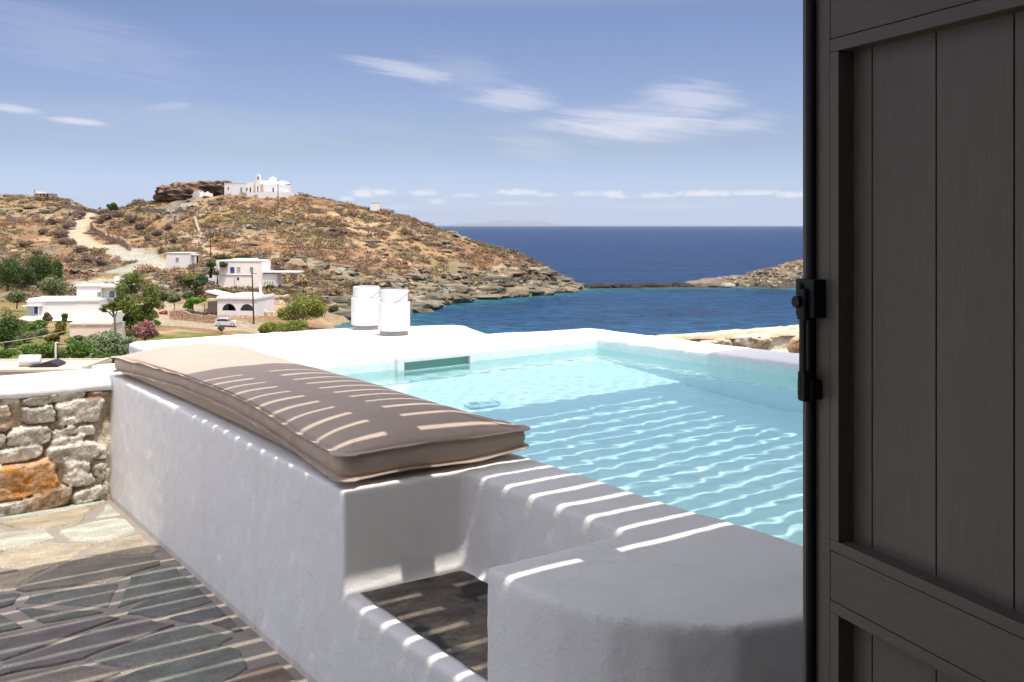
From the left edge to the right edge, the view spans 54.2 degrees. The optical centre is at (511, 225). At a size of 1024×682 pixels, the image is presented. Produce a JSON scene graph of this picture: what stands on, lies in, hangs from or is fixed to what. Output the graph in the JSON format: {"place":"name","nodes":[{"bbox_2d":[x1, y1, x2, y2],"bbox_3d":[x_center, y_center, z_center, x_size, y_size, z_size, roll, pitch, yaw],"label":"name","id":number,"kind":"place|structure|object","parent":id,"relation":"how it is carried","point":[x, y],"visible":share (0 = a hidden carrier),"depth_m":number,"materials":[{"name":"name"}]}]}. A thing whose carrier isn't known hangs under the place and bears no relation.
{"place":"outdoors","nodes":[
{"label":"outdoors","id":0,"kind":"place"},
{"bbox_2d":[0,499,307,681],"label":"patio","id":1,"kind":"structure","parent":0,"point":[255,649],"depth_m":3.61,"materials":[{"name":"stone"}]},
{"bbox_2d":[0,368,115,516],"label":"stone wall","id":2,"kind":"structure","parent":1,"relation":"on","point":[54,439],"depth_m":4.93,"materials":[{"name":"stone"}]},
{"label":"house","id":3,"kind":"structure","parent":1,"relation":"on","visible":0},
{"bbox_2d":[791,0,1023,681],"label":"door","id":4,"kind":"structure","parent":3,"relation":"attached to","point":[907,301],"depth_m":1.32,"materials":[{"name":"brown paint"}]},
{"bbox_2d":[0,192,585,362],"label":"terrain","id":5,"kind":"structure","parent":0,"point":[167,328],"depth_m":284.68,"materials":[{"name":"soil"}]},
{"bbox_2d":[0,349,19,358],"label":"garden shrub","id":6,"kind":"object","parent":5,"relation":"on","point":[6,353],"visible":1,"depth_m":93.71,"materials":[{"name":"green plant"}]},
{"bbox_2d":[0,307,23,348],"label":"dark tree","id":7,"kind":"object","parent":5,"relation":"on","point":[9,327],"visible":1,"depth_m":113.69,"materials":[{"name":"green plant"}]},
{"bbox_2d":[0,252,24,291],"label":"carob tree","id":8,"kind":"object","parent":5,"relation":"on","point":[9,273],"visible":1,"depth_m":202.35,"materials":[{"name":"green plant"}]},
{"bbox_2d":[7,215,23,221],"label":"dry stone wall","id":9,"kind":"structure","parent":5,"relation":"on","point":[11,217],"depth_m":341.62,"materials":[{"name":"stone"}]},
{"bbox_2d":[4,289,27,308],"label":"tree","id":10,"kind":"object","parent":5,"relation":"on","point":[16,296],"visible":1,"depth_m":171.38,"materials":[{"name":"green plant"}]},
{"bbox_2d":[9,337,22,346],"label":"garden shrub","id":11,"kind":"object","parent":5,"relation":"on","point":[18,343],"visible":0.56,"depth_m":119.41,"materials":[{"name":"green plant"}]},
{"bbox_2d":[16,330,33,342],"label":"garden shrub","id":12,"kind":"object","parent":5,"relation":"on","point":[26,335],"visible":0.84,"depth_m":123.64,"materials":[{"name":"green plant"}]},
{"bbox_2d":[14,265,36,288],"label":"carob tree","id":13,"kind":"object","parent":5,"relation":"on","point":[28,275],"visible":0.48,"depth_m":208.80,"materials":[{"name":"green plant"}]},
{"bbox_2d":[18,241,34,245],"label":"bramble","id":14,"kind":"object","parent":5,"relation":"on","point":[24,243],"visible":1,"depth_m":292.56,"materials":[{"name":"brown plant"}]},
{"bbox_2d":[17,344,40,354],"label":"garden shrub","id":15,"kind":"object","parent":5,"relation":"on","point":[26,350],"visible":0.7,"depth_m":106.61,"materials":[{"name":"green plant"}]},
{"bbox_2d":[20,323,43,331],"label":"bush","id":16,"kind":"object","parent":5,"relation":"on","point":[31,326],"visible":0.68,"depth_m":130.40,"materials":[{"name":"green plant"}]},
{"bbox_2d":[32,319,47,326],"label":"garden shrub","id":17,"kind":"object","parent":5,"relation":"on","point":[44,323],"visible":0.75,"depth_m":152.09,"materials":[{"name":"green plant"}]},
{"bbox_2d":[24,251,56,287],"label":"carob tree","id":18,"kind":"object","parent":5,"relation":"on","point":[43,267],"visible":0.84,"depth_m":218.89,"materials":[{"name":"green plant"}]},
{"bbox_2d":[32,328,49,337],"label":"garden shrub","id":19,"kind":"object","parent":5,"relation":"on","point":[42,332],"visible":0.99,"depth_m":129.25,"materials":[{"name":"green plant"}]},
{"bbox_2d":[33,190,57,197],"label":"ridge house","id":20,"kind":"structure","parent":5,"relation":"on","point":[43,194],"depth_m":372.00,"materials":[{"name":"paint"}]},
{"bbox_2d":[42,312,53,322],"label":"oleander","id":21,"kind":"object","parent":5,"relation":"on","point":[47,316],"visible":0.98,"depth_m":157.73,"materials":[{"name":"brown plant"}]},
{"bbox_2d":[36,274,66,295],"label":"olive tree","id":22,"kind":"object","parent":5,"relation":"on","point":[54,287],"visible":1,"depth_m":187.21,"materials":[{"name":"green plant"}]},
{"bbox_2d":[45,218,59,224],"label":"bramble","id":23,"kind":"object","parent":5,"relation":"on","point":[52,221],"visible":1,"depth_m":334.44,"materials":[{"name":"brown plant"}]},
{"bbox_2d":[43,347,64,358],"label":"garden shrub","id":24,"kind":"object","parent":5,"relation":"on","point":[50,357],"visible":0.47,"depth_m":92.20,"materials":[{"name":"green plant"}]},
{"bbox_2d":[44,320,66,343],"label":"cypress bush","id":25,"kind":"object","parent":5,"relation":"on","point":[61,325],"visible":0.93,"depth_m":123.70,"materials":[{"name":"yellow plant"}]},
{"bbox_2d":[0,358,111,375],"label":"neighbour house","id":26,"kind":"structure","parent":5,"relation":"on","point":[10,367],"depth_m":44.90,"materials":[{"name":"paint"}]},
{"bbox_2d":[18,355,28,366],"bbox_3d":[-21.850,6.066,44.956,0.540,0.516,0.500,0,0,-17],"label":"water tank","id":27,"kind":"object","parent":26,"relation":"on","point":[22,361],"visible":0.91,"depth_m":44.74,"materials":[{"name":"white plastic"}]},
{"bbox_2d":[27,355,41,366],"bbox_3d":[-21.469,6.066,44.956,0.540,0.516,0.500,0,0,-17],"label":"water tank","id":28,"kind":"object","parent":26,"relation":"on","point":[32,360],"visible":0.94,"depth_m":44.77,"materials":[{"name":"white plastic"}]},
{"bbox_2d":[30,358,65,366],"bbox_3d":[-20.974,6.184,45.150,1.250,0.240,1.100,0,0,-6],"label":"solar panel","id":29,"kind":"object","parent":26,"relation":"on","point":[57,362],"visible":0.93,"depth_m":44.66,"materials":[{"name":"glass"}]},
{"bbox_2d":[48,258,63,278],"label":"carob tree","id":30,"kind":"object","parent":5,"relation":"on","point":[57,265],"visible":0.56,"depth_m":225.23,"materials":[{"name":"green plant"}]},
{"bbox_2d":[51,229,69,237],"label":"bramble","id":31,"kind":"object","parent":5,"relation":"on","point":[58,233],"visible":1,"depth_m":310.61,"materials":[{"name":"brown plant"}]},
{"bbox_2d":[28,337,94,358],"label":"hedge","id":32,"kind":"object","parent":5,"relation":"on","point":[77,348],"visible":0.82,"depth_m":91.68,"materials":[{"name":"green plant"}]},
{"bbox_2d":[56,237,77,246],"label":"bramble","id":33,"kind":"object","parent":5,"relation":"on","point":[65,241],"visible":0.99,"depth_m":289.21,"materials":[{"name":"brown plant"}]},
{"bbox_2d":[61,219,76,229],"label":"bramble","id":34,"kind":"object","parent":5,"relation":"on","point":[69,224],"visible":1,"depth_m":323.13,"materials":[{"name":"brown plant"}]},
{"bbox_2d":[63,256,75,263],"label":"bramble","id":35,"kind":"object","parent":5,"relation":"on","point":[68,259],"visible":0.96,"depth_m":259.66,"materials":[{"name":"brown plant"}]},
{"bbox_2d":[64,283,76,293],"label":"scrub bush","id":36,"kind":"object","parent":5,"relation":"on","point":[71,289],"visible":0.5,"depth_m":204.00,"materials":[{"name":"plant"}]},
{"bbox_2d":[46,203,100,212],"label":"dry stone wall","id":37,"kind":"structure","parent":5,"relation":"on","point":[86,209],"depth_m":357.18,"materials":[{"name":"stone"}]},
{"bbox_2d":[19,276,129,320],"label":"white house","id":38,"kind":"structure","parent":5,"relation":"on","point":[88,298],"depth_m":163.28,"materials":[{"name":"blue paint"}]},
{"bbox_2d":[72,210,86,219],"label":"bramble","id":39,"kind":"object","parent":5,"relation":"on","point":[78,214],"visible":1,"depth_m":342.39,"materials":[{"name":"brown plant"}]},
{"bbox_2d":[75,245,88,252],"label":"bramble","id":40,"kind":"object","parent":5,"relation":"on","point":[80,248],"visible":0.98,"depth_m":279.15,"materials":[{"name":"brown plant"}]},
{"bbox_2d":[80,254,94,261],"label":"bramble","id":41,"kind":"object","parent":5,"relation":"on","point":[87,258],"visible":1,"depth_m":252.41,"materials":[{"name":"brown plant"}]},
{"bbox_2d":[89,248,105,255],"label":"scrub bush","id":42,"kind":"object","parent":5,"relation":"on","point":[99,252],"visible":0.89,"depth_m":273.32,"materials":[{"name":"plant"}]},
{"bbox_2d":[68,310,127,337],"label":"storage house","id":43,"kind":"structure","parent":5,"relation":"on","point":[94,321],"depth_m":139.24,"materials":[{"name":"paint"}]},
{"bbox_2d":[90,350,107,357],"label":"garden shrub","id":44,"kind":"object","parent":5,"relation":"on","point":[94,354],"visible":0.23,"depth_m":95.66,"materials":[{"name":"green plant"}]},
{"bbox_2d":[94,256,107,264],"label":"bramble","id":45,"kind":"object","parent":5,"relation":"on","point":[101,260],"visible":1,"depth_m":251.96,"materials":[{"name":"brown plant"}]},
{"bbox_2d":[99,212,111,218],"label":"bramble","id":46,"kind":"object","parent":5,"relation":"on","point":[107,215],"visible":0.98,"depth_m":336.50,"materials":[{"name":"brown plant"}]},
{"bbox_2d":[95,352,119,361],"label":"shrub","id":47,"kind":"object","parent":5,"relation":"on","point":[110,354],"visible":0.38,"depth_m":93.75,"materials":[{"name":"green plant"}]},
{"bbox_2d":[99,301,119,341],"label":"pine tree","id":48,"kind":"object","parent":5,"relation":"on","point":[111,306],"visible":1,"depth_m":116.87,"materials":[{"name":"green plant"}]},
{"bbox_2d":[83,329,136,363],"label":"shrub","id":49,"kind":"object","parent":5,"relation":"on","point":[108,344],"visible":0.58,"depth_m":101.63,"materials":[{"name":"green plant"}]},
{"bbox_2d":[90,223,130,250],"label":"dry stone wall","id":50,"kind":"structure","parent":5,"relation":"on","point":[122,242],"depth_m":303.35,"materials":[{"name":"stone"}]},
{"bbox_2d":[106,202,118,210],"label":"carob tree","id":51,"kind":"object","parent":5,"relation":"on","point":[112,206],"visible":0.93,"depth_m":344.54,"materials":[{"name":"green plant"}]},
{"bbox_2d":[111,210,127,219],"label":"bramble","id":52,"kind":"object","parent":5,"relation":"on","point":[118,214],"visible":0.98,"depth_m":329.78,"materials":[{"name":"brown plant"}]},
{"bbox_2d":[124,214,137,221],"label":"bramble","id":53,"kind":"object","parent":5,"relation":"on","point":[129,218],"visible":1,"depth_m":323.74,"materials":[{"name":"brown plant"}]},
{"bbox_2d":[114,272,165,337],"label":"tree","id":54,"kind":"object","parent":5,"relation":"on","point":[136,314],"visible":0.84,"depth_m":145.03,"materials":[{"name":"green plant"}]},
{"bbox_2d":[134,222,146,228],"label":"bramble","id":55,"kind":"object","parent":5,"relation":"on","point":[138,225],"visible":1,"depth_m":318.59,"materials":[{"name":"brown plant"}]},
{"bbox_2d":[130,319,159,340],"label":"oleander","id":56,"kind":"object","parent":5,"relation":"on","point":[145,329],"visible":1,"depth_m":132.03,"materials":[{"name":"pink plant"}]},
{"bbox_2d":[132,263,158,272],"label":"scrub bush","id":57,"kind":"object","parent":5,"relation":"on","point":[143,268],"visible":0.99,"depth_m":241.39,"materials":[{"name":"plant"}]},
{"bbox_2d":[151,229,162,235],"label":"bramble","id":58,"kind":"object","parent":5,"relation":"on","point":[157,233],"visible":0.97,"depth_m":294.32,"materials":[{"name":"brown plant"}]},
{"bbox_2d":[158,292,169,300],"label":"slope shrub","id":59,"kind":"object","parent":5,"relation":"on","point":[164,296],"visible":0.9,"depth_m":204.47,"materials":[{"name":"green plant"}]},
{"bbox_2d":[136,207,195,214],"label":"dry stone wall","id":60,"kind":"structure","parent":5,"relation":"on","point":[179,209],"depth_m":325.97,"materials":[{"name":"stone"}]},
{"bbox_2d":[160,269,176,275],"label":"scrub bush","id":61,"kind":"object","parent":5,"relation":"on","point":[170,272],"visible":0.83,"depth_m":233.03,"materials":[{"name":"plant"}]},
{"bbox_2d":[163,223,173,230],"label":"bramble","id":62,"kind":"object","parent":5,"relation":"on","point":[168,226],"visible":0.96,"depth_m":303.58,"materials":[{"name":"brown plant"}]},
{"bbox_2d":[167,294,181,301],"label":"slope shrub","id":63,"kind":"object","parent":5,"relation":"on","point":[174,297],"visible":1,"depth_m":204.50,"materials":[{"name":"green plant"}]},
{"bbox_2d":[169,246,185,251],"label":"scrub bush","id":64,"kind":"object","parent":5,"relation":"on","point":[175,248],"visible":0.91,"depth_m":261.39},
{"bbox_2d":[165,203,199,211],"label":"ruined house","id":65,"kind":"structure","parent":5,"relation":"on","point":[172,208],"depth_m":323.14,"materials":[{"name":"paint"}]},
{"bbox_2d":[166,252,199,268],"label":"house","id":66,"kind":"structure","parent":5,"relation":"on","point":[182,259],"depth_m":242.91,"materials":[{"name":"paint"}]},
{"bbox_2d":[176,271,199,288],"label":"bush","id":67,"kind":"object","parent":5,"relation":"on","point":[187,279],"visible":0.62,"depth_m":210.87,"materials":[{"name":"green plant"}]},
{"bbox_2d":[182,285,201,293],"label":"scrub bush","id":68,"kind":"object","parent":5,"relation":"on","point":[194,290],"visible":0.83,"depth_m":210.04,"materials":[{"name":"plant"}]},
{"bbox_2d":[153,180,231,201],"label":"rock outcrop","id":69,"kind":"object","parent":5,"relation":"on","point":[176,191],"visible":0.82,"depth_m":335.02,"materials":[{"name":"stone"}]},
{"bbox_2d":[169,310,218,322],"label":"dry stone wall","id":70,"kind":"structure","parent":5,"relation":"on","point":[184,315],"depth_m":185.65,"materials":[{"name":"stone"}]},
{"bbox_2d":[182,297,206,313],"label":"grape vine","id":71,"kind":"object","parent":5,"relation":"on","point":[189,303],"visible":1,"depth_m":195.46,"materials":[{"name":"green plant"}]},
{"bbox_2d":[193,216,202,235],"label":"dry stone wall","id":72,"kind":"structure","parent":5,"relation":"on","point":[196,224],"depth_m":294.92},
{"bbox_2d":[194,274,208,287],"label":"bush","id":73,"kind":"object","parent":5,"relation":"on","point":[200,280],"visible":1,"depth_m":208.34,"materials":[{"name":"green plant"}]},
{"bbox_2d":[190,191,212,197],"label":"whitewashed wall","id":74,"kind":"structure","parent":5,"relation":"on","point":[199,194],"depth_m":331.22,"materials":[{"name":"paint"}]},
{"bbox_2d":[206,261,227,283],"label":"grape vine","id":75,"kind":"object","parent":5,"relation":"on","point":[213,264],"visible":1,"depth_m":220.62,"materials":[{"name":"green plant"}]},
{"bbox_2d":[211,235,225,240],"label":"scrub bush","id":76,"kind":"object","parent":5,"relation":"on","point":[219,237],"visible":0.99,"depth_m":274.23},
{"bbox_2d":[215,241,230,247],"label":"scrub bush","id":77,"kind":"object","parent":5,"relation":"on","point":[224,244],"visible":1,"depth_m":266.99,"materials":[{"name":"plant"}]},
{"bbox_2d":[173,289,274,318],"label":"arched house","id":78,"kind":"structure","parent":5,"relation":"on","point":[223,304],"depth_m":195.49,"materials":[{"name":"paint"}]},
{"bbox_2d":[214,318,236,325],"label":"parked car","id":79,"kind":"object","parent":5,"relation":"on","point":[222,321],"visible":0.98,"depth_m":181.69,"materials":[{"name":"silver metal"}]},
{"bbox_2d":[212,254,254,259],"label":"bush","id":80,"kind":"object","parent":5,"relation":"on","point":[223,256],"visible":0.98,"depth_m":231.90,"materials":[{"name":"green plant"}]},
{"bbox_2d":[251,272,256,323],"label":"utility pole","id":81,"kind":"object","parent":5,"relation":"on","point":[252,273],"visible":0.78,"depth_m":187.40,"materials":[{"name":"wood"}]},
{"bbox_2d":[206,258,303,288],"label":"two storey house","id":82,"kind":"structure","parent":5,"relation":"on","point":[235,272],"depth_m":221.88,"materials":[{"name":"white paint"}]},
{"bbox_2d":[224,174,297,197],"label":"church","id":83,"kind":"structure","parent":5,"relation":"on","point":[272,187],"depth_m":326.86,"materials":[{"name":"white paint"}]},
{"bbox_2d":[264,311,275,315],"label":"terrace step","id":84,"kind":"object","parent":5,"relation":"on","point":[269,313],"visible":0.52,"depth_m":197.86,"materials":[{"name":"stone"}]},
{"bbox_2d":[265,256,283,264],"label":"scrub bush","id":85,"kind":"object","parent":5,"relation":"on","point":[275,260],"visible":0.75,"depth_m":247.05,"materials":[{"name":"plant"}]},
{"bbox_2d":[258,319,308,333],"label":"tamarisk","id":86,"kind":"object","parent":5,"relation":"on","point":[290,325],"visible":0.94,"depth_m":169.34,"materials":[{"name":"green plant"}]},
{"bbox_2d":[293,276,310,282],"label":"scrub bush","id":87,"kind":"object","parent":5,"relation":"on","point":[303,279],"visible":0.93,"depth_m":232.86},
{"bbox_2d":[277,293,328,321],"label":"tamarisk","id":88,"kind":"object","parent":5,"relation":"on","point":[302,308],"visible":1,"depth_m":185.88,"materials":[{"name":"green plant"}]},
{"bbox_2d":[309,280,323,287],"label":"scrub bush","id":89,"kind":"object","parent":5,"relation":"on","point":[316,284],"visible":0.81,"depth_m":235.16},
{"bbox_2d":[325,285,344,293],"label":"scrub bush","id":90,"kind":"object","parent":5,"relation":"on","point":[339,289],"visible":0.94,"depth_m":231.50,"materials":[{"name":"plant"}]},
{"bbox_2d":[341,203,358,208],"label":"scrub bush","id":91,"kind":"object","parent":5,"relation":"on","point":[351,206],"visible":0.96,"depth_m":325.34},
{"bbox_2d":[361,279,373,285],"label":"scrub bush","id":92,"kind":"object","parent":5,"relation":"on","point":[367,283],"visible":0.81,"depth_m":249.10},
{"bbox_2d":[364,241,377,246],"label":"scrub bush","id":93,"kind":"object","parent":5,"relation":"on","point":[372,244],"visible":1,"depth_m":288.69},
{"bbox_2d":[370,202,379,210],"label":"hut","id":94,"kind":"object","parent":5,"relation":"on","point":[374,206],"visible":0.85,"depth_m":325.99,"materials":[{"name":"paint"}]},
{"bbox_2d":[0,194,802,320],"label":"loose rocks","id":95,"kind":"object","parent":5,"relation":"on","point":[426,300],"visible":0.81,"depth_m":280.09,"materials":[{"name":"stone"}]},
{"bbox_2d":[648,325,798,352],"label":"stone wall","id":96,"kind":"structure","parent":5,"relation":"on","point":[782,338],"depth_m":7.59,"materials":[{"name":"stone"}]},
{"bbox_2d":[0,0,802,225],"label":"sky","id":97,"kind":"structure","parent":0,"point":[439,112],"materials":[{"name":"blue"}]},
{"bbox_2d":[333,226,802,335],"bbox_3d":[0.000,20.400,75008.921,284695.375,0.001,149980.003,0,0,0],"label":"sea","id":98,"kind":"structure","parent":0,"point":[585,255],"depth_m":378.95,"materials":[{"name":"liquid"}]},
{"bbox_2d":[439,220,578,225],"bbox_3d":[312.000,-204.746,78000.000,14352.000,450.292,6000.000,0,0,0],"label":"distant island","id":99,"kind":"structure","parent":98,"relation":"on","point":[512,223],"depth_m":75912.62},
{"bbox_2d":[593,284,611,287],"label":"reef rock","id":100,"kind":"object","parent":98,"relation":"in","point":[602,285],"visible":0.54,"depth_m":325.60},
{"bbox_2d":[647,283,660,287],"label":"reef rock","id":101,"kind":"object","parent":98,"relation":"in","point":[652,285],"visible":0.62,"depth_m":329.58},
{"bbox_2d":[693,283,707,287],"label":"reef rock","id":102,"kind":"object","parent":98,"relation":"in","point":[699,285],"visible":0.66,"depth_m":330.20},
{"bbox_2d":[720,283,735,287],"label":"reef rock","id":103,"kind":"object","parent":98,"relation":"in","point":[727,285],"visible":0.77,"depth_m":328.71,"materials":[{"name":"stone"}]},
{"bbox_2d":[685,259,802,287],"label":"rocky islet","id":104,"kind":"object","parent":98,"relation":"in","point":[794,276],"visible":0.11,"depth_m":333.51,"materials":[{"name":"stone"}]},
{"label":"terrace base","id":105,"kind":"structure","parent":0,"visible":0},
{"bbox_2d":[92,325,802,681],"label":"plunge pool","id":106,"kind":"structure","parent":105,"relation":"on","point":[508,567],"depth_m":2.93,"materials":[{"name":"white paint"}]},
{"bbox_2d":[111,343,529,481],"bbox_3d":[-0.988,0.677,4.173,0.704,0.158,2.724,0,0,-35],"label":"bench cushion","id":107,"kind":"object","parent":106,"relation":"on","point":[335,427],"visible":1,"depth_m":3.34,"materials":[{"name":"beige fabric"}]},
{"bbox_2d":[335,286,379,333],"bbox_3d":[-1.054,0.602,7.238,0.330,0.325,0.330,0,0,-41],"label":"lantern","id":108,"kind":"object","parent":106,"relation":"on","point":[364,308],"visible":0.87,"depth_m":7.15,"materials":[{"name":"metal"}]},
{"bbox_2d":[363,289,425,339],"bbox_3d":[-0.808,0.602,6.847,0.330,0.325,0.330,0,0,-29],"label":"lantern","id":109,"kind":"object","parent":106,"relation":"on","point":[393,314],"visible":1,"depth_m":6.76,"materials":[{"name":"metal"}]},
{"bbox_2d":[343,348,802,545],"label":"pool water","id":110,"kind":"structure","parent":106,"relation":"in","point":[721,442],"depth_m":4.29,"materials":[{"name":"liquid"}]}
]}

